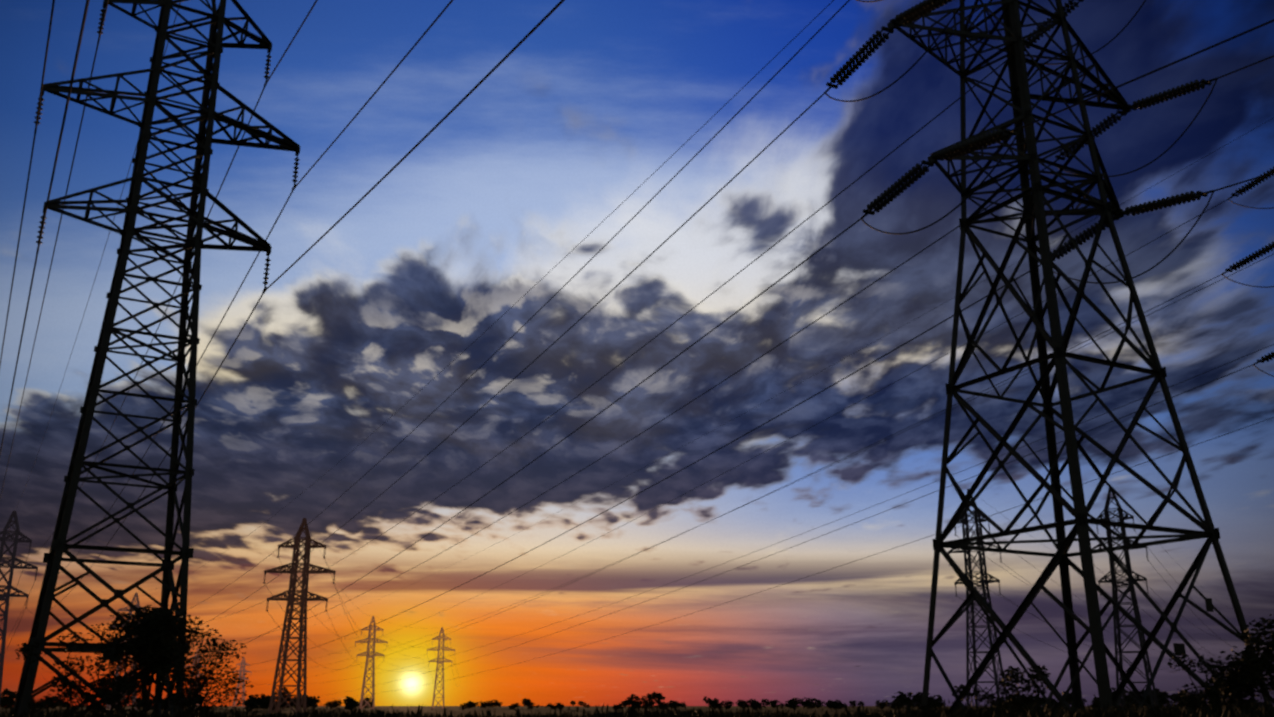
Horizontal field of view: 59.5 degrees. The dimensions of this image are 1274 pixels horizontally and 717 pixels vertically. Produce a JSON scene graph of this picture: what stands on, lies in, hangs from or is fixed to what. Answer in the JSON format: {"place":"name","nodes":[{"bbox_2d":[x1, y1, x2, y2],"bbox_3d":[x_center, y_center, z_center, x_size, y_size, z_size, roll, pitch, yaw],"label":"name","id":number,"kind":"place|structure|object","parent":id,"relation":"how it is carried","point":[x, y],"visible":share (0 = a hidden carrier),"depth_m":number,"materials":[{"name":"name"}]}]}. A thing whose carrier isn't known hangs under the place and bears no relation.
{"place":"outdoors","nodes":[
{"label":"outdoors","id":0,"kind":"place"},
{"bbox_2d":[0,706,1163,716],"bbox_3d":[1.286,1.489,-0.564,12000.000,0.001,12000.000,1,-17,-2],"label":"ground","id":1,"kind":"structure","parent":0,"point":[506,710],"depth_m":387.20,"materials":[{"name":"soil"}]},
{"bbox_2d":[0,511,37,698],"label":"tower line","id":2,"kind":"object","parent":1,"relation":"on","point":[12,566],"visible":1,"depth_m":202.15,"materials":[{"name":"grey metal"}]},
{"bbox_2d":[15,623,190,716],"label":"bush","id":3,"kind":"object","parent":1,"relation":"on","point":[94,684],"visible":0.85,"depth_m":34.16,"materials":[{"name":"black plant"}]},
{"bbox_2d":[106,592,144,711],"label":"tower line","id":4,"kind":"object","parent":1,"relation":"on","point":[137,604],"visible":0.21,"depth_m":319.76,"materials":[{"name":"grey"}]},
{"bbox_2d":[106,603,204,713],"bbox_3d":[-15.382,10.187,35.125,2.953,4.843,4.284,5,-18,-15],"label":"tree","id":5,"kind":"object","parent":1,"relation":"on","point":[147,629],"visible":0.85,"depth_m":34.89,"materials":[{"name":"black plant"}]},
{"bbox_2d":[13,0,300,716],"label":"suspension tower","id":6,"kind":"structure","parent":1,"relation":"on","point":[131,210],"depth_m":42.77,"materials":[{"name":"metal"}]},
{"bbox_2d":[94,622,253,716],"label":"bush","id":7,"kind":"object","parent":1,"relation":"on","point":[196,686],"visible":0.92,"depth_m":31.65,"materials":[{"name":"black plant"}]},
{"bbox_2d":[185,649,203,708],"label":"tower line","id":8,"kind":"object","parent":1,"relation":"on","point":[193,665],"visible":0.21,"depth_m":504.00,"materials":[{"name":"grey metal"}]},
{"bbox_2d":[232,657,251,707],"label":"tower line","id":9,"kind":"object","parent":1,"relation":"on","point":[243,675],"visible":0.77,"depth_m":691.14,"materials":[{"name":"grey"}]},
{"bbox_2d":[263,518,335,715],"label":"tower line","id":10,"kind":"object","parent":1,"relation":"on","point":[290,598],"visible":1,"depth_m":191.60,"materials":[{"name":"grey metal"}]},
{"bbox_2d":[355,616,387,709],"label":"tower line","id":11,"kind":"object","parent":1,"relation":"on","point":[372,664],"visible":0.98,"depth_m":413.33,"materials":[{"name":"grey"}]},
{"bbox_2d":[427,627,454,709],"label":"tower line","id":12,"kind":"object","parent":1,"relation":"on","point":[438,655],"visible":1,"depth_m":493.75,"materials":[{"name":"grey"}]},
{"bbox_2d":[0,687,1263,710],"bbox_3d":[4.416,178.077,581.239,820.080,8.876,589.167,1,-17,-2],"label":"tree line","id":13,"kind":"object","parent":1,"relation":"on","point":[48,702],"visible":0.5,"depth_m":389.65,"materials":[{"name":"black plant"}]},
{"bbox_2d":[948,489,1007,707],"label":"tower line","id":14,"kind":"object","parent":1,"relation":"on","point":[981,560],"visible":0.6,"depth_m":173.90,"materials":[{"name":"grey metal"}]},
{"bbox_2d":[914,664,1050,716],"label":"bush","id":15,"kind":"object","parent":1,"relation":"on","point":[1023,699],"visible":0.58,"depth_m":29.17,"materials":[{"name":"black plant"}]},
{"bbox_2d":[824,0,1273,716],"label":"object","id":16,"kind":"object","parent":1,"relation":"on","point":[1032,198],"visible":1,"depth_m":39.66,"materials":[{"name":"metal"}]},
{"bbox_2d":[1091,488,1158,708],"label":"tower line","id":17,"kind":"object","parent":1,"relation":"on","point":[1114,581],"visible":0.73,"depth_m":160.87,"materials":[{"name":"grey metal"}]},
{"bbox_2d":[1167,653,1260,716],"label":"bush","id":18,"kind":"object","parent":1,"relation":"on","point":[1193,700],"visible":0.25,"depth_m":28.56,"materials":[{"name":"black plant"}]},
{"bbox_2d":[1203,614,1273,708],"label":"tree","id":19,"kind":"object","parent":1,"relation":"on","point":[1247,678],"visible":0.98,"depth_m":25.72,"materials":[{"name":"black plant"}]},
{"bbox_2d":[1221,166,1273,376],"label":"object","id":20,"kind":"object","parent":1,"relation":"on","point":[1257,254],"visible":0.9,"depth_m":60.38,"materials":[{"name":"metal"}]},
{"bbox_2d":[0,0,1273,699],"bbox_3d":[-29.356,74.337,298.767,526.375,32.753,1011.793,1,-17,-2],"label":"conductors","id":21,"kind":"object","parent":20,"relation":"attached to","point":[580,318],"visible":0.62,"depth_m":59.87,"materials":[{"name":"metal"}]},
{"bbox_2d":[0,694,1273,716],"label":"weedy grass","id":22,"kind":"structure","parent":0,"point":[1251,710],"depth_m":16.99,"materials":[{"name":"black plant"}]},
{"bbox_2d":[0,0,1273,705],"label":"sky","id":23,"kind":"structure","parent":0,"point":[602,94],"materials":[{"name":"blue"}]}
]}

